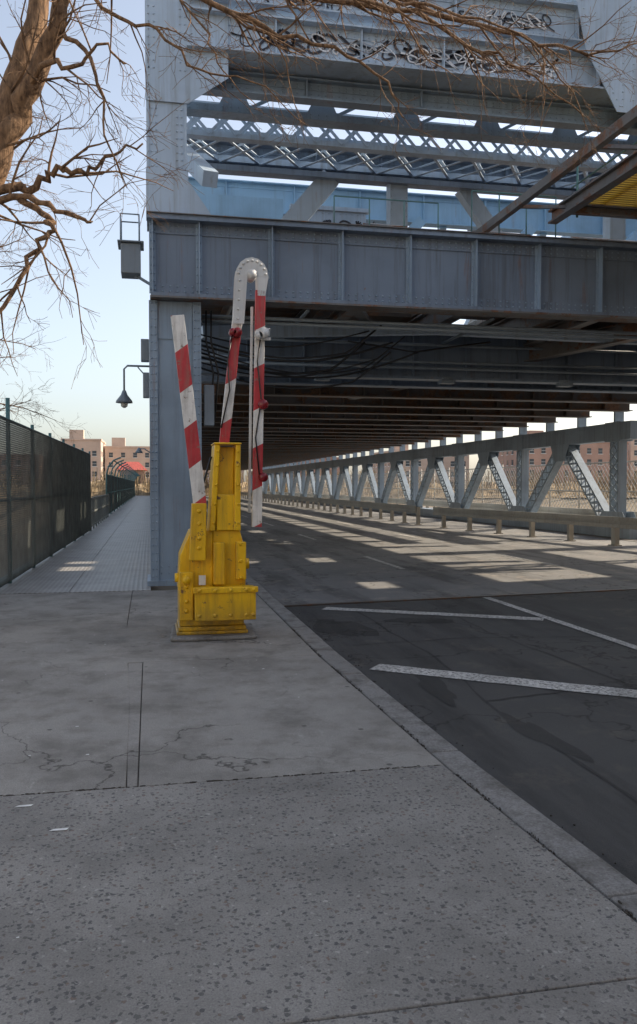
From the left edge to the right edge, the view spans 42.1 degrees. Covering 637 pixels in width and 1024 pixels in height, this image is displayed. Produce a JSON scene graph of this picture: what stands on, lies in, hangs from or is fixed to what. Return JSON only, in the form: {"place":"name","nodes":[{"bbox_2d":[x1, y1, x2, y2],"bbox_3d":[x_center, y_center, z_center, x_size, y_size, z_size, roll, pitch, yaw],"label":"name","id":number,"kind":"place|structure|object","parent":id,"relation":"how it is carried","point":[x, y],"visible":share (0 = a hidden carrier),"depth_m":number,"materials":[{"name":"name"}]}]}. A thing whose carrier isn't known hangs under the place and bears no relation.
{"place":"outdoors","nodes":[
{"label":"outdoors","id":0,"kind":"place"},
{"bbox_2d":[0,454,45,481],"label":"walls","id":1,"kind":"structure","parent":0,"point":[18,459],"depth_m":227.72,"materials":[{"name":"red brick"}]},
{"bbox_2d":[0,533,54,574],"bbox_3d":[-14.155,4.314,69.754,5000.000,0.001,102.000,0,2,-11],"label":"river water","id":2,"kind":"structure","parent":0,"point":[17,550],"depth_m":85.85,"materials":[{"name":"grey liquid"}]},
{"bbox_2d":[0,496,150,593],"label":"walkway","id":3,"kind":"structure","parent":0,"point":[111,553],"depth_m":17.02,"materials":[{"name":"grey concrete"}]},
{"bbox_2d":[91,494,108,530],"bbox_3d":[-9.147,-0.066,34.791,0.060,1.250,12.200,0,2,-11],"label":"walkway railing","id":4,"kind":"object","parent":3,"relation":"on","point":[99,508],"visible":0.95,"depth_m":33.36,"materials":[{"name":"metal"}]},
{"bbox_2d":[106,457,139,513],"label":"curved top fence","id":5,"kind":"object","parent":3,"relation":"on","point":[120,491],"visible":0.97,"depth_m":55.84,"materials":[{"name":"teal metal"}]},
{"bbox_2d":[126,592,142,786],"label":"sidewalk joint dirt","id":6,"kind":"structure","parent":0,"point":[140,720],"depth_m":5.45,"materials":[{"name":"black soil"}]},
{"bbox_2d":[0,584,442,796],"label":"sidewalk concrete","id":7,"kind":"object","parent":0,"point":[224,710],"visible":0.68,"depth_m":6.04,"materials":[{"name":"grey concrete"}]},
{"bbox_2d":[170,257,270,641],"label":"traffic barrier gate","id":8,"kind":"structure","parent":7,"relation":"on","point":[216,598],"depth_m":8.66,"materials":[{"name":"metal"}]},
{"bbox_2d":[0,765,636,1023],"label":"sidewalk aggregate","id":9,"kind":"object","parent":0,"point":[441,894],"visible":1,"depth_m":3.10,"materials":[{"name":"grey concrete"}]},
{"bbox_2d":[16,640,267,937],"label":"litter","id":10,"kind":"object","parent":9,"relation":"on","point":[43,791],"visible":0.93,"depth_m":4.11,"materials":[{"name":"white paper"}]},
{"bbox_2d":[0,467,636,499],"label":"riverbank brush","id":11,"kind":"object","parent":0,"point":[98,487],"visible":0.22,"depth_m":133.03,"materials":[{"name":"beige plant"}]},
{"bbox_2d":[0,498,636,590],"bbox_3d":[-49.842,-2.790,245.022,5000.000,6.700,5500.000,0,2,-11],"label":"ground","id":12,"kind":"structure","parent":0,"point":[154,588],"depth_m":133.08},
{"bbox_2d":[0,398,90,586],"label":"chain link fence","id":13,"kind":"object","parent":12,"relation":"on","point":[66,519],"visible":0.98,"depth_m":16.31,"materials":[{"name":"metal"}]},
{"bbox_2d":[0,82,91,445],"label":"bare tree","id":14,"kind":"object","parent":12,"relation":"on","point":[24,344],"visible":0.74,"depth_m":17.76,"materials":[{"name":"brown plant"}]},
{"bbox_2d":[61,430,105,481],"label":"buildings","id":15,"kind":"structure","parent":12,"relation":"on","point":[88,445],"depth_m":241.55,"materials":[{"name":"beige brick"}]},
{"bbox_2d":[92,451,104,476],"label":"windows","id":16,"kind":"structure","parent":15,"relation":"attached to","point":[94,463],"depth_m":241.51,"materials":[{"name":"grey glass"}]},
{"bbox_2d":[104,438,149,481],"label":"buildings","id":17,"kind":"structure","parent":12,"relation":"on","point":[118,447],"depth_m":255.03,"materials":[{"name":"beige brick"}]},
{"bbox_2d":[109,453,148,482],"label":"windows","id":18,"kind":"structure","parent":17,"relation":"attached to","point":[134,456],"depth_m":255.36,"materials":[{"name":"grey glass"}]},
{"bbox_2d":[119,470,144,482],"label":"walls","id":19,"kind":"structure","parent":12,"relation":"on","point":[140,473],"depth_m":134.79,"materials":[{"name":"red brick"}]},
{"bbox_2d":[121,475,140,483],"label":"windows","id":20,"kind":"structure","parent":19,"relation":"attached to","point":[136,478],"depth_m":134.71,"materials":[{"name":"grey glass"}]},
{"bbox_2d":[117,462,146,470],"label":"roof","id":21,"kind":"structure","parent":19,"relation":"on","point":[136,465],"depth_m":135.26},
{"bbox_2d":[203,470,243,485],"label":"walls","id":22,"kind":"structure","parent":12,"relation":"on","point":[242,471],"depth_m":270.14,"materials":[{"name":"beige brick"}]},
{"bbox_2d":[279,457,339,479],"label":"walls","id":23,"kind":"structure","parent":12,"relation":"on","point":[338,468],"depth_m":265.20,"materials":[{"name":"red brick"}]},
{"bbox_2d":[0,0,636,388],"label":"bare tree","id":24,"kind":"object","parent":12,"relation":"on","point":[32,57],"visible":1,"depth_m":8.41,"materials":[{"name":"brown plant"}]},
{"bbox_2d":[246,573,636,922],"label":"kerb","id":25,"kind":"structure","parent":12,"relation":"on","point":[609,882],"depth_m":4.44,"materials":[{"name":"concrete"}]},
{"bbox_2d":[267,498,636,541],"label":"truss footing","id":26,"kind":"object","parent":12,"relation":"on","point":[634,540],"depth_m":32.80,"materials":[{"name":"metal"}]},
{"bbox_2d":[0,0,636,482],"label":"sky","id":27,"kind":"structure","parent":0,"point":[122,305],"materials":[{"name":"blue"}]},
{"bbox_2d":[372,445,468,485],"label":"walls","id":28,"kind":"structure","parent":0,"point":[446,462],"depth_m":241.95,"materials":[{"name":"beige brick"}]},
{"bbox_2d":[373,461,465,485],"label":"windows","id":29,"kind":"structure","parent":28,"relation":"attached to","point":[452,464],"depth_m":242.26,"materials":[{"name":"grey glass"}]},
{"bbox_2d":[206,496,636,604],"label":"bridge roadway","id":30,"kind":"structure","parent":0,"point":[288,565],"depth_m":19.11,"materials":[{"name":"grey asphalt"}]},
{"bbox_2d":[241,492,421,524],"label":"guard rail","id":31,"kind":"object","parent":30,"relation":"on","point":[403,509],"visible":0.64,"depth_m":47.08,"materials":[{"name":"metal"}]},
{"bbox_2d":[117,0,636,585],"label":"lift bridge","id":32,"kind":"structure","parent":30,"relation":"on","point":[371,346],"depth_m":14.57,"materials":[{"name":"paint"}]},
{"bbox_2d":[116,365,148,407],"bbox_3d":[-3.304,-2.240,14.774,0.617,0.768,0.299,0,2,-11],"label":"street lamp","id":33,"kind":"object","parent":32,"relation":"attached to","point":[124,399],"visible":0.9,"depth_m":14.71,"materials":[{"name":"grey metal"}]},
{"bbox_2d":[135,448,149,452],"bbox_3d":[-8.211,-2.849,39.077,0.908,0.370,0.389,0,2,-11],"label":"street lamp","id":34,"kind":"object","parent":32,"relation":"attached to","point":[138,450],"visible":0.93,"depth_m":38.94,"materials":[{"name":"grey metal"}]},
{"bbox_2d":[241,507,560,568],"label":"lane marking","id":35,"kind":"object","parent":30,"relation":"on","point":[410,536],"visible":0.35,"depth_m":19.07,"materials":[{"name":"paint"}]},
{"bbox_2d":[283,588,636,606],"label":"expansion joint","id":36,"kind":"object","parent":30,"relation":"on","point":[337,603],"visible":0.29,"depth_m":12.44,"materials":[{"name":"grey metal"}]},
{"bbox_2d":[433,507,636,545],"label":"guard rail","id":37,"kind":"object","parent":30,"relation":"on","point":[615,524],"visible":0.99,"depth_m":26.11,"materials":[{"name":"metal"}]},
{"bbox_2d":[285,590,636,884],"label":"road","id":38,"kind":"structure","parent":0,"point":[566,792],"depth_m":6.95,"materials":[{"name":"grey asphalt"}]},
{"bbox_2d":[0,613,635,919],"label":"gutter debris","id":39,"kind":"object","parent":38,"relation":"on","point":[626,911],"visible":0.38,"depth_m":4.47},
{"bbox_2d":[313,603,636,802],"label":"asphalt patch","id":40,"kind":"object","parent":38,"relation":"on","point":[436,687],"visible":1,"depth_m":6.94,"materials":[{"name":"black asphalt"}]},
{"bbox_2d":[323,597,636,697],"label":"road marking","id":41,"kind":"object","parent":38,"relation":"on","point":[593,689],"visible":1,"depth_m":7.51,"materials":[{"name":"paint"}]},
{"bbox_2d":[333,105,636,236],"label":"elevated viaduct","id":42,"kind":"object","parent":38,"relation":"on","point":[611,192],"visible":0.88,"depth_m":12.98,"materials":[{"name":"metal"}]},
{"bbox_2d":[495,430,628,485],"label":"buildings","id":43,"kind":"structure","parent":0,"point":[593,456],"depth_m":224.02,"materials":[{"name":"red brick"}]},
{"bbox_2d":[501,448,609,485],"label":"windows","id":44,"kind":"structure","parent":43,"relation":"attached to","point":[565,462],"depth_m":223.67,"materials":[{"name":"grey glass"}]},
{"bbox_2d":[501,450,545,476],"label":"sills","id":45,"kind":"structure","parent":44,"relation":"attached to","point":[529,453],"depth_m":220.94,"materials":[{"name":"beige stone"}]},
{"bbox_2d":[628,439,636,484],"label":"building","id":46,"kind":"structure","parent":0,"point":[631,449],"depth_m":237.44,"materials":[{"name":"beige brick"}]},
{"bbox_2d":[628,440,636,474],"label":"windows","id":47,"kind":"structure","parent":46,"relation":"attached to","point":[635,454],"depth_m":237.47,"materials":[{"name":"grey glass"}]},
{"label":"service roadway","id":48,"kind":"structure","parent":0,"visible":0},
{"bbox_2d":[267,491,636,517],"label":"guard rail","id":49,"kind":"object","parent":48,"relation":"on","point":[503,507],"visible":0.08,"depth_m":39.72,"materials":[{"name":"metal"}]},
{"bbox_2d":[295,460,636,511],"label":"chain link fence","id":50,"kind":"object","parent":48,"relation":"on","point":[513,490],"visible":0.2,"depth_m":49.13,"materials":[{"name":"metal"}]}
]}

